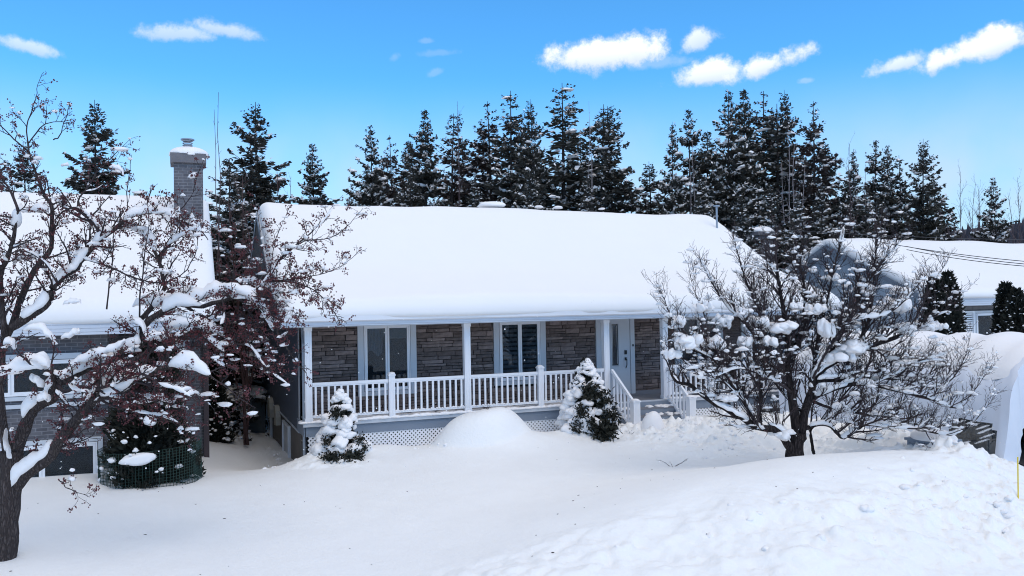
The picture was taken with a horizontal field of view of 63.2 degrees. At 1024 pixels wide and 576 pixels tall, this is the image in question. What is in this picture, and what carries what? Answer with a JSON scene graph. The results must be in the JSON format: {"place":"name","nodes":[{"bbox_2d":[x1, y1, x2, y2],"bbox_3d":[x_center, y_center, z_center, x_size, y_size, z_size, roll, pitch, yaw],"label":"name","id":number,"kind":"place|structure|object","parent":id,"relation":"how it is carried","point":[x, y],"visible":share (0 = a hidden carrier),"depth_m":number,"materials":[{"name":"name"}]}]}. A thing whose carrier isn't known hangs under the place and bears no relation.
{"place":"outdoors","nodes":[
{"label":"outdoors","id":0,"kind":"place"},
{"bbox_2d":[21,300,1000,495],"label":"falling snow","id":1,"kind":"structure","parent":0,"point":[521,390],"depth_m":9.75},
{"bbox_2d":[0,363,1023,575],"bbox_3d":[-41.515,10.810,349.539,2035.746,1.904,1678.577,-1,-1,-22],"label":"ground","id":2,"kind":"structure","parent":0,"point":[500,502],"depth_m":13.26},
{"bbox_2d":[0,143,44,192],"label":"spruce tree","id":3,"kind":"object","parent":2,"relation":"on","point":[27,178],"visible":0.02,"depth_m":32.68,"materials":[{"name":"green plant"}]},
{"bbox_2d":[60,100,146,195],"bbox_3d":[-16.948,-1.064,34.706,8.603,13.415,8.641,0,-1,-28],"label":"spruce tree","id":4,"kind":"object","parent":2,"relation":"on","point":[95,138],"visible":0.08,"depth_m":34.11,"materials":[{"name":"green plant"}]},
{"bbox_2d":[0,138,215,476],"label":"neighbour house","id":5,"kind":"structure","parent":2,"relation":"on","point":[90,315],"depth_m":17.88,"materials":[{"name":"grey brick"}]},
{"bbox_2d":[4,352,81,401],"bbox_3d":[-10.159,1.826,16.864,2.550,0.940,0.094,-1,-1,-22],"label":"window","id":6,"kind":"structure","parent":5,"relation":"in","point":[16,389],"depth_m":17.01,"materials":[{"name":"white plastic"}]},
{"bbox_2d":[0,436,102,476],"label":"window","id":7,"kind":"structure","parent":5,"relation":"in","point":[83,461],"depth_m":17.28,"materials":[{"name":"glass"}]},
{"bbox_2d":[96,336,206,489],"bbox_3d":[-7.427,2.648,17.157,2.114,3.473,2.088,-1,-1,-22],"label":"cedar shrub","id":8,"kind":"object","parent":2,"relation":"on","point":[135,448],"visible":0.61,"depth_m":16.68,"materials":[{"name":"green plant"}]},
{"bbox_2d":[0,71,375,561],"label":"berry tree","id":9,"kind":"object","parent":2,"relation":"on","point":[18,470],"visible":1,"depth_m":11.98,"materials":[{"name":"brown plant"}]},
{"bbox_2d":[208,341,230,418],"bbox_3d":[-10.558,3.393,28.433,1.906,3.729,1.859,-1,-1,-22],"label":"cedar shrub","id":10,"kind":"object","parent":2,"relation":"on","point":[215,366],"visible":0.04,"depth_m":28.41,"materials":[{"name":"green plant"}]},
{"bbox_2d":[212,92,231,391],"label":"bare tree","id":11,"kind":"object","parent":2,"relation":"on","point":[218,262],"visible":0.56,"depth_m":25.82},
{"bbox_2d":[209,378,235,442],"bbox_3d":[-9.066,3.858,25.283,1.367,2.269,1.346,-1,-1,-22],"label":"cedar shrub","id":12,"kind":"object","parent":2,"relation":"on","point":[221,431],"visible":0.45,"depth_m":25.06,"materials":[{"name":"green plant"}]},
{"bbox_2d":[205,158,270,440],"bbox_3d":[-10.286,0.290,29.130,7.171,9.886,6.804,0,-1,-42],"label":"spruce tree","id":13,"kind":"object","parent":2,"relation":"on","point":[236,416],"visible":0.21,"depth_m":29.29,"materials":[{"name":"green plant"}]},
{"bbox_2d":[220,168,269,444],"bbox_3d":[-7.922,0.531,25.336,2.026,8.344,2.063,-1,-1,-22],"label":"bare tree","id":14,"kind":"object","parent":2,"relation":"on","point":[246,381],"visible":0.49,"depth_m":24.88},
{"bbox_2d":[206,102,291,435],"bbox_3d":[-10.608,-1.021,32.984,9.581,12.992,9.623,-1,-1,-8],"label":"spruce tree","id":15,"kind":"object","parent":2,"relation":"on","point":[259,186],"visible":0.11,"depth_m":33.15,"materials":[{"name":"green plant"}]},
{"bbox_2d":[246,385,265,432],"bbox_3d":[-9.180,4.377,29.477,0.913,1.841,1.977,-1,-1,-22],"label":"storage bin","id":16,"kind":"object","parent":2,"relation":"on","point":[257,426],"visible":0.55,"depth_m":28.80,"materials":[{"name":"black plastic"}]},
{"bbox_2d":[234,172,295,337],"bbox_3d":[-8.546,0.260,29.739,1.422,9.066,2.696,-2,-1,25],"label":"bare tree","id":17,"kind":"object","parent":2,"relation":"on","point":[253,226],"visible":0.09,"depth_m":29.36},
{"bbox_2d":[290,144,338,204],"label":"spruce tree","id":18,"kind":"object","parent":2,"relation":"on","point":[311,184],"visible":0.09,"depth_m":43.81,"materials":[{"name":"green plant"}]},
{"bbox_2d":[309,388,372,463],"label":"dwarf spruce","id":19,"kind":"object","parent":2,"relation":"on","point":[335,437],"visible":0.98,"depth_m":18.87,"materials":[{"name":"green plant"}]},
{"bbox_2d":[344,184,357,205],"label":"spruce tree","id":20,"kind":"object","parent":2,"relation":"on","point":[351,202],"visible":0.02,"depth_m":51.73,"materials":[{"name":"green plant"}]},
{"bbox_2d":[355,171,371,205],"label":"spruce tree","id":21,"kind":"object","parent":2,"relation":"on","point":[364,173],"visible":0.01,"depth_m":50.28,"materials":[{"name":"green plant"}]},
{"bbox_2d":[342,125,395,205],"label":"spruce tree","id":22,"kind":"object","parent":2,"relation":"on","point":[374,196],"visible":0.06,"depth_m":45.31,"materials":[{"name":"green plant"}]},
{"bbox_2d":[378,164,388,201],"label":"spruce tree","id":23,"kind":"object","parent":2,"relation":"on","point":[382,180],"visible":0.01,"depth_m":52.38,"materials":[{"name":"green plant"}]},
{"bbox_2d":[358,135,409,206],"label":"spruce tree","id":24,"kind":"object","parent":2,"relation":"on","point":[392,189],"visible":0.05,"depth_m":48.04,"materials":[{"name":"green plant"}]},
{"bbox_2d":[393,174,423,206],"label":"spruce tree","id":25,"kind":"object","parent":2,"relation":"on","point":[408,200],"visible":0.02,"depth_m":41.54,"materials":[{"name":"green plant"}]},
{"bbox_2d":[389,140,430,206],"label":"spruce tree","id":26,"kind":"object","parent":2,"relation":"on","point":[403,175],"visible":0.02,"depth_m":51.94,"materials":[{"name":"green plant"}]},
{"bbox_2d":[388,110,451,206],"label":"spruce tree","id":27,"kind":"object","parent":2,"relation":"on","point":[426,175],"visible":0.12,"depth_m":45.49,"materials":[{"name":"green plant"}]},
{"bbox_2d":[9,449,833,574],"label":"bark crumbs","id":28,"kind":"object","parent":2,"relation":"on","point":[407,491],"visible":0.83,"depth_m":14.02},
{"bbox_2d":[422,113,477,206],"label":"spruce tree","id":29,"kind":"object","parent":2,"relation":"on","point":[451,190],"visible":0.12,"depth_m":46.79,"materials":[{"name":"green plant"}]},
{"bbox_2d":[451,101,463,206],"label":"bare tree","id":30,"kind":"object","parent":2,"relation":"on","point":[458,157],"visible":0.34,"depth_m":43.93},
{"bbox_2d":[441,138,489,206],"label":"spruce tree","id":31,"kind":"object","parent":2,"relation":"on","point":[463,199],"visible":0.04,"depth_m":49.95,"materials":[{"name":"green plant"}]},
{"bbox_2d":[465,178,483,207],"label":"spruce tree","id":32,"kind":"object","parent":2,"relation":"on","point":[472,202],"visible":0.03,"depth_m":43.38,"materials":[{"name":"green plant"}]},
{"bbox_2d":[468,130,499,201],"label":"spruce tree","id":33,"kind":"object","parent":2,"relation":"on","point":[476,169],"visible":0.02,"depth_m":49.95,"materials":[{"name":"green plant"}]},
{"bbox_2d":[453,101,519,201],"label":"spruce tree","id":34,"kind":"object","parent":2,"relation":"on","point":[482,163],"visible":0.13,"depth_m":47.11,"materials":[{"name":"green plant"}]},
{"bbox_2d":[475,91,548,208],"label":"spruce tree","id":35,"kind":"object","parent":2,"relation":"on","point":[506,148],"visible":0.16,"depth_m":44.95,"materials":[{"name":"green plant"}]},
{"bbox_2d":[501,126,552,201],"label":"spruce tree","id":36,"kind":"object","parent":2,"relation":"on","point":[508,173],"visible":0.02,"depth_m":51.78,"materials":[{"name":"green plant"}]},
{"bbox_2d":[503,101,554,209],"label":"spruce tree","id":37,"kind":"object","parent":2,"relation":"on","point":[526,159],"visible":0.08,"depth_m":43.74,"materials":[{"name":"green plant"}]},
{"bbox_2d":[513,169,555,210],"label":"spruce tree","id":38,"kind":"object","parent":2,"relation":"on","point":[535,200],"visible":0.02,"depth_m":40.62,"materials":[{"name":"green plant"}]},
{"bbox_2d":[515,143,566,210],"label":"spruce tree","id":39,"kind":"object","parent":2,"relation":"on","point":[547,176],"depth_m":51.82,"materials":[{"name":"green plant"}]},
{"bbox_2d":[248,201,841,459],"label":"house","id":40,"kind":"structure","parent":2,"relation":"on","point":[490,272],"depth_m":23.71,"materials":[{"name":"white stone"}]},
{"bbox_2d":[357,325,416,396],"bbox_3d":[-3.309,1.824,22.070,1.580,2.020,0.094,-1,-1,-22],"label":"window","id":41,"kind":"structure","parent":40,"relation":"in","point":[377,350],"depth_m":22.06,"materials":[{"name":"glass"}]},
{"bbox_2d":[493,321,545,385],"bbox_3d":[0.224,1.749,23.469,1.580,1.940,0.094,-1,-1,-22],"label":"window","id":42,"kind":"structure","parent":40,"relation":"in","point":[519,342],"depth_m":23.45,"materials":[{"name":"glass"}]},
{"bbox_2d":[297,315,813,453],"bbox_3d":[2.125,2.575,22.855,15.673,3.600,2.534,-1,-1,-22],"label":"porch","id":43,"kind":"object","parent":40,"relation":"attached to","point":[415,426],"visible":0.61,"depth_m":21.62,"materials":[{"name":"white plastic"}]},
{"bbox_2d":[609,319,630,394],"bbox_3d":[3.191,2.029,24.594,0.720,2.260,0.143,-1,-1,-22],"label":"door","id":44,"kind":"structure","parent":40,"relation":"in","point":[622,369],"depth_m":24.65,"materials":[{"name":"white metal"}]},
{"bbox_2d":[674,317,722,376],"bbox_3d":[5.770,1.719,25.664,1.750,1.990,0.094,-1,-1,-22],"label":"window","id":45,"kind":"structure","parent":40,"relation":"in","point":[687,324],"depth_m":25.63,"materials":[{"name":"glass"}]},
{"bbox_2d":[740,315,775,373],"bbox_3d":[7.839,1.698,26.483,1.300,1.990,0.094,-1,-1,-22],"label":"window","id":46,"kind":"structure","parent":40,"relation":"in","point":[742,328],"depth_m":26.46,"materials":[{"name":"glass"}]},
{"bbox_2d":[525,83,613,210],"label":"spruce tree","id":47,"kind":"object","parent":2,"relation":"on","point":[570,140],"visible":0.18,"depth_m":44.22,"materials":[{"name":"green plant"}]},
{"bbox_2d":[553,141,598,205],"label":"spruce tree","id":48,"kind":"object","parent":2,"relation":"on","point":[584,155],"visible":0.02,"depth_m":50.18,"materials":[{"name":"green plant"}]},
{"bbox_2d":[574,175,597,211],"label":"spruce tree","id":49,"kind":"object","parent":2,"relation":"on","point":[589,200],"visible":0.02,"depth_m":40.63,"materials":[{"name":"green plant"}]},
{"bbox_2d":[554,357,622,441],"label":"dwarf spruce","id":50,"kind":"object","parent":2,"relation":"on","point":[585,406],"visible":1,"depth_m":21.14,"materials":[{"name":"green plant"}]},
{"bbox_2d":[588,119,593,210],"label":"bare tree","id":51,"kind":"object","parent":2,"relation":"on","point":[591,162],"visible":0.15,"depth_m":42.05,"materials":[{"name":"brown plant"}]},
{"bbox_2d":[566,106,643,212],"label":"spruce tree","id":52,"kind":"object","parent":2,"relation":"on","point":[608,179],"visible":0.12,"depth_m":43.95,"materials":[{"name":"green plant"}]},
{"bbox_2d":[581,104,641,213],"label":"spruce tree","id":53,"kind":"object","parent":2,"relation":"on","point":[617,126],"visible":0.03,"depth_m":45.66,"materials":[{"name":"green plant"}]},
{"bbox_2d":[616,184,642,212],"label":"spruce tree","id":54,"kind":"object","parent":2,"relation":"on","point":[629,207],"visible":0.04,"depth_m":43.88,"materials":[{"name":"green plant"}]},
{"bbox_2d":[258,409,1022,550],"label":"snow clods","id":55,"kind":"object","parent":2,"relation":"on","point":[871,508],"visible":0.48,"depth_m":13.24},
{"bbox_2d":[634,162,669,214],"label":"spruce tree","id":56,"kind":"object","parent":2,"relation":"on","point":[648,206],"visible":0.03,"depth_m":47.20,"materials":[{"name":"green plant"}]},
{"bbox_2d":[641,411,664,430],"bbox_3d":[3.636,3.593,21.516,0.671,0.820,0.621,-1,-1,-22],"label":"snow mound","id":57,"kind":"object","parent":2,"relation":"on","point":[653,418],"visible":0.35,"depth_m":21.33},
{"bbox_2d":[652,122,700,214],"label":"spruce tree","id":58,"kind":"object","parent":2,"relation":"on","point":[676,184],"visible":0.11,"depth_m":41.71,"materials":[{"name":"green plant"}]},
{"bbox_2d":[660,109,713,214],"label":"spruce tree","id":59,"kind":"object","parent":2,"relation":"on","point":[688,142],"visible":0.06,"depth_m":44.07,"materials":[{"name":"green plant"}]},
{"bbox_2d":[686,148,697,206],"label":"bare tree","id":60,"kind":"object","parent":2,"relation":"on","point":[693,177],"visible":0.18,"depth_m":38.97,"materials":[{"name":"brown plant"}]},
{"bbox_2d":[685,132,722,201],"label":"spruce tree","id":61,"kind":"object","parent":2,"relation":"on","point":[709,167],"visible":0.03,"depth_m":49.58,"materials":[{"name":"green plant"}]},
{"bbox_2d":[691,177,727,228],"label":"spruce tree","id":62,"kind":"object","parent":2,"relation":"on","point":[702,206],"visible":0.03,"depth_m":37.28,"materials":[{"name":"green plant"}]},
{"bbox_2d":[690,89,784,251],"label":"spruce tree","id":63,"kind":"object","parent":2,"relation":"on","point":[752,149],"visible":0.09,"depth_m":42.53,"materials":[{"name":"green plant"}]},
{"bbox_2d":[697,90,782,238],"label":"spruce tree","id":64,"kind":"object","parent":2,"relation":"on","point":[726,198],"visible":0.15,"depth_m":41.42,"materials":[{"name":"green plant"}]},
{"bbox_2d":[725,195,805,346],"bbox_3d":[9.079,0.596,33.539,5.922,8.604,6.242,-1,-1,9],"label":"spruce tree","id":65,"kind":"object","parent":2,"relation":"on","point":[739,224],"visible":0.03,"depth_m":32.98,"materials":[{"name":"green plant"}]},
{"bbox_2d":[729,91,817,217],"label":"spruce tree","id":66,"kind":"object","parent":2,"relation":"on","point":[768,178],"visible":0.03,"depth_m":45.13,"materials":[{"name":"green plant"}]},
{"bbox_2d":[753,184,795,268],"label":"spruce tree","id":67,"kind":"object","parent":2,"relation":"on","point":[769,211],"visible":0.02,"depth_m":36.10,"materials":[{"name":"green plant"}]},
{"bbox_2d":[766,125,805,249],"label":"bare tree","id":68,"kind":"object","parent":2,"relation":"on","point":[789,172],"visible":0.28,"depth_m":38.20,"materials":[{"name":"brown plant"}]},
{"bbox_2d":[759,92,834,248],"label":"spruce tree","id":69,"kind":"object","parent":2,"relation":"on","point":[800,158],"visible":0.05,"depth_m":44.02,"materials":[{"name":"green plant"}]},
{"bbox_2d":[750,106,846,230],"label":"spruce tree","id":70,"kind":"object","parent":2,"relation":"on","point":[773,153],"visible":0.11,"depth_m":43.11,"materials":[{"name":"green plant"}]},
{"bbox_2d":[777,195,820,345],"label":"spruce tree","id":71,"kind":"object","parent":2,"relation":"on","point":[798,227],"visible":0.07,"depth_m":33.97,"materials":[{"name":"green plant"}]},
{"bbox_2d":[777,102,854,256],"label":"spruce tree","id":72,"kind":"object","parent":2,"relation":"on","point":[808,186],"visible":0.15,"depth_m":41.11,"materials":[{"name":"green plant"}]},
{"bbox_2d":[798,144,844,227],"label":"spruce tree","id":73,"kind":"object","parent":2,"relation":"on","point":[831,173],"visible":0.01,"depth_m":45.33,"materials":[{"name":"green plant"}]},
{"bbox_2d":[641,201,1006,456],"bbox_3d":[6.085,0.901,17.255,7.184,5.595,2.951,-1,-1,-4],"label":"apple tree","id":74,"kind":"object","parent":2,"relation":"on","point":[793,439],"visible":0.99,"depth_m":16.96,"materials":[{"name":"brown plant"}]},
{"bbox_2d":[806,184,845,244],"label":"spruce tree","id":75,"kind":"object","parent":2,"relation":"on","point":[817,228],"visible":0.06,"depth_m":36.28,"materials":[{"name":"green plant"}]},
{"bbox_2d":[826,171,867,227],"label":"spruce tree","id":76,"kind":"object","parent":2,"relation":"on","point":[844,190],"visible":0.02,"depth_m":44.08,"materials":[{"name":"green plant"}]},
{"bbox_2d":[832,149,879,238],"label":"spruce tree","id":77,"kind":"object","parent":2,"relation":"on","point":[857,179],"visible":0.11,"depth_m":39.77,"materials":[{"name":"green plant"}]},
{"bbox_2d":[844,133,867,237],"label":"bare tree","id":78,"kind":"object","parent":2,"relation":"on","point":[853,199],"visible":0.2,"depth_m":35.89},
{"bbox_2d":[850,187,898,239],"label":"spruce tree","id":79,"kind":"object","parent":2,"relation":"on","point":[865,210],"visible":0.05,"depth_m":34.83,"materials":[{"name":"green plant"}]},
{"bbox_2d":[851,140,902,236],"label":"spruce tree","id":80,"kind":"object","parent":2,"relation":"on","point":[874,185],"visible":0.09,"depth_m":41.69,"materials":[{"name":"green plant"}]},
{"bbox_2d":[869,156,921,235],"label":"spruce tree","id":81,"kind":"object","parent":2,"relation":"on","point":[901,194],"visible":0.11,"depth_m":40.91,"materials":[{"name":"green plant"}]},
{"bbox_2d":[869,145,924,239],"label":"spruce tree","id":82,"kind":"object","parent":2,"relation":"on","point":[887,199],"visible":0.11,"depth_m":40.97,"materials":[{"name":"green plant"}]},
{"bbox_2d":[782,238,1023,338],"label":"neighbour house","id":83,"kind":"structure","parent":2,"relation":"on","point":[979,298],"depth_m":30.56,"materials":[{"name":"grey stone"}]},
{"bbox_2d":[745,226,777,262],"bbox_3d":[10.534,-0.268,34.989,1.104,4.647,1.015,-1,-1,-22],"label":"brick chimney","id":84,"kind":"object","parent":83,"relation":"on","point":[756,233],"visible":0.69,"depth_m":34.65,"materials":[{"name":"brick"}]},
{"bbox_2d":[789,230,1023,239],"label":"overhead cable","id":85,"kind":"object","parent":83,"relation":"on","point":[913,236],"visible":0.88,"depth_m":32.99,"materials":[{"name":"black metal"}]},
{"bbox_2d":[975,310,999,334],"bbox_3d":[16.645,1.664,29.097,1.300,1.750,0.094,-1,-1,-22],"label":"window","id":86,"kind":"structure","parent":83,"relation":"in","point":[983,326],"depth_m":29.02,"materials":[{"name":"white plastic"}]},
{"bbox_2d":[896,141,962,240],"bbox_3d":[18.692,-0.911,37.278,6.411,11.762,6.439,0,-1,-35],"label":"spruce tree","id":87,"kind":"object","parent":2,"relation":"on","point":[933,225],"visible":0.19,"depth_m":37.54,"materials":[{"name":"green plant"}]},
{"bbox_2d":[921,276,940,330],"bbox_3d":[12.918,1.896,25.467,1.824,4.596,1.805,-1,-1,-22],"label":"cedar shrub","id":88,"kind":"object","parent":2,"relation":"on","point":[929,306],"visible":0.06,"depth_m":25.34,"materials":[{"name":"green plant"}]},
{"bbox_2d":[904,429,961,445],"bbox_3d":[8.693,3.327,17.150,0.864,0.811,0.950,-1,-1,-22],"label":"planter box","id":89,"kind":"object","parent":2,"relation":"on","point":[918,436],"visible":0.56,"depth_m":16.98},
{"bbox_2d":[933,212,948,240],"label":"spruce tree","id":90,"kind":"object","parent":2,"relation":"on","point":[947,235],"depth_m":38.18,"materials":[{"name":"green plant"}]},
{"bbox_2d":[920,182,974,240],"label":"spruce tree","id":91,"kind":"object","parent":2,"relation":"on","point":[945,211],"visible":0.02,"depth_m":42.71,"materials":[{"name":"green plant"}]},
{"bbox_2d":[930,269,967,334],"bbox_3d":[13.079,1.841,25.018,1.776,4.919,1.735,-1,-1,-22],"label":"cedar shrub","id":92,"kind":"object","parent":2,"relation":"on","point":[953,319],"visible":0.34,"depth_m":24.81,"materials":[{"name":"green plant"}]},
{"bbox_2d":[906,169,1003,240],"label":"bare tree","id":93,"kind":"object","parent":2,"relation":"on","point":[960,216],"visible":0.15,"depth_m":41.96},
{"bbox_2d":[971,177,989,240],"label":"bare tree","id":94,"kind":"object","parent":2,"relation":"on","point":[979,229],"visible":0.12,"depth_m":45.78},
{"bbox_2d":[961,168,1023,243],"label":"bare tree","id":95,"kind":"object","parent":2,"relation":"on","point":[1013,229],"visible":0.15,"depth_m":43.82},
{"bbox_2d":[969,177,1019,243],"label":"spruce tree","id":96,"kind":"object","parent":2,"relation":"on","point":[984,235],"visible":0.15,"depth_m":38.02,"materials":[{"name":"green plant"}]},
{"bbox_2d":[989,280,1012,334],"bbox_3d":[15.203,1.911,25.542,1.792,4.387,1.852,-1,-1,20],"label":"cedar shrub","id":97,"kind":"object","parent":2,"relation":"on","point":[1003,289],"visible":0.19,"depth_m":25.43,"materials":[{"name":"green plant"}]},
{"bbox_2d":[999,286,1023,332],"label":"cedar shrub","id":98,"kind":"object","parent":2,"relation":"on","point":[1012,317],"visible":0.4,"depth_m":24.86,"materials":[{"name":"green plant"}]},
{"bbox_2d":[1017,457,1018,498],"bbox_3d":[8.676,3.347,14.254,0.045,0.897,0.026,-1,-1,-22],"label":"driveway marker","id":99,"kind":"object","parent":2,"relation":"on","point":[1018,477],"visible":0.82,"depth_m":14.25,"materials":[{"name":"yellow paint"}]},
{"bbox_2d":[0,0,1023,244],"label":"sky","id":100,"kind":"structure","parent":0,"point":[901,75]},
{"bbox_2d":[228,223,1017,312],"bbox_3d":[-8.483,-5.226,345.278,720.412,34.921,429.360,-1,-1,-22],"label":"hill","id":101,"kind":"structure","parent":0,"point":[975,229],"depth_m":344.60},
{"bbox_2d":[215,218,1023,282],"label":"forest","id":102,"kind":"object","parent":101,"relation":"on","point":[1016,228],"visible":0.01,"depth_m":320.31,"materials":[{"name":"plant"}]},
{"bbox_2d":[762,408,1023,464],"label":"driveway","id":103,"kind":"structure","parent":0,"point":[988,447],"depth_m":20.10,"materials":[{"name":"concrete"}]},
{"bbox_2d":[778,328,1023,462],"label":"car shelter","id":104,"kind":"object","parent":103,"relation":"on","point":[1006,417],"visible":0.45,"depth_m":18.33,"materials":[{"name":"white plastic"}]},
{"bbox_2d":[949,418,1023,449],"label":"log pile","id":105,"kind":"object","parent":103,"relation":"on","point":[971,432],"visible":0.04,"depth_m":20.88,"materials":[{"name":"brown plant"}]},
{"bbox_2d":[878,241,1023,261],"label":"overhead cable","id":106,"kind":"object","parent":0,"point":[955,253],"visible":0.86,"depth_m":25.64,"materials":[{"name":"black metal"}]},
{"bbox_2d":[906,249,1020,265],"bbox_3d":[14.768,-0.863,24.401,0.021,1.066,7.763,-1,-1,-22],"label":"overhead cable","id":107,"kind":"object","parent":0,"point":[966,259],"visible":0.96,"depth_m":25.78,"materials":[{"name":"black metal"}]},
{"bbox_2d":[908,246,1022,263],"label":"overhead cable","id":108,"kind":"object","parent":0,"point":[970,257],"visible":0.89,"depth_m":25.60,"materials":[{"name":"black metal"}]}
]}

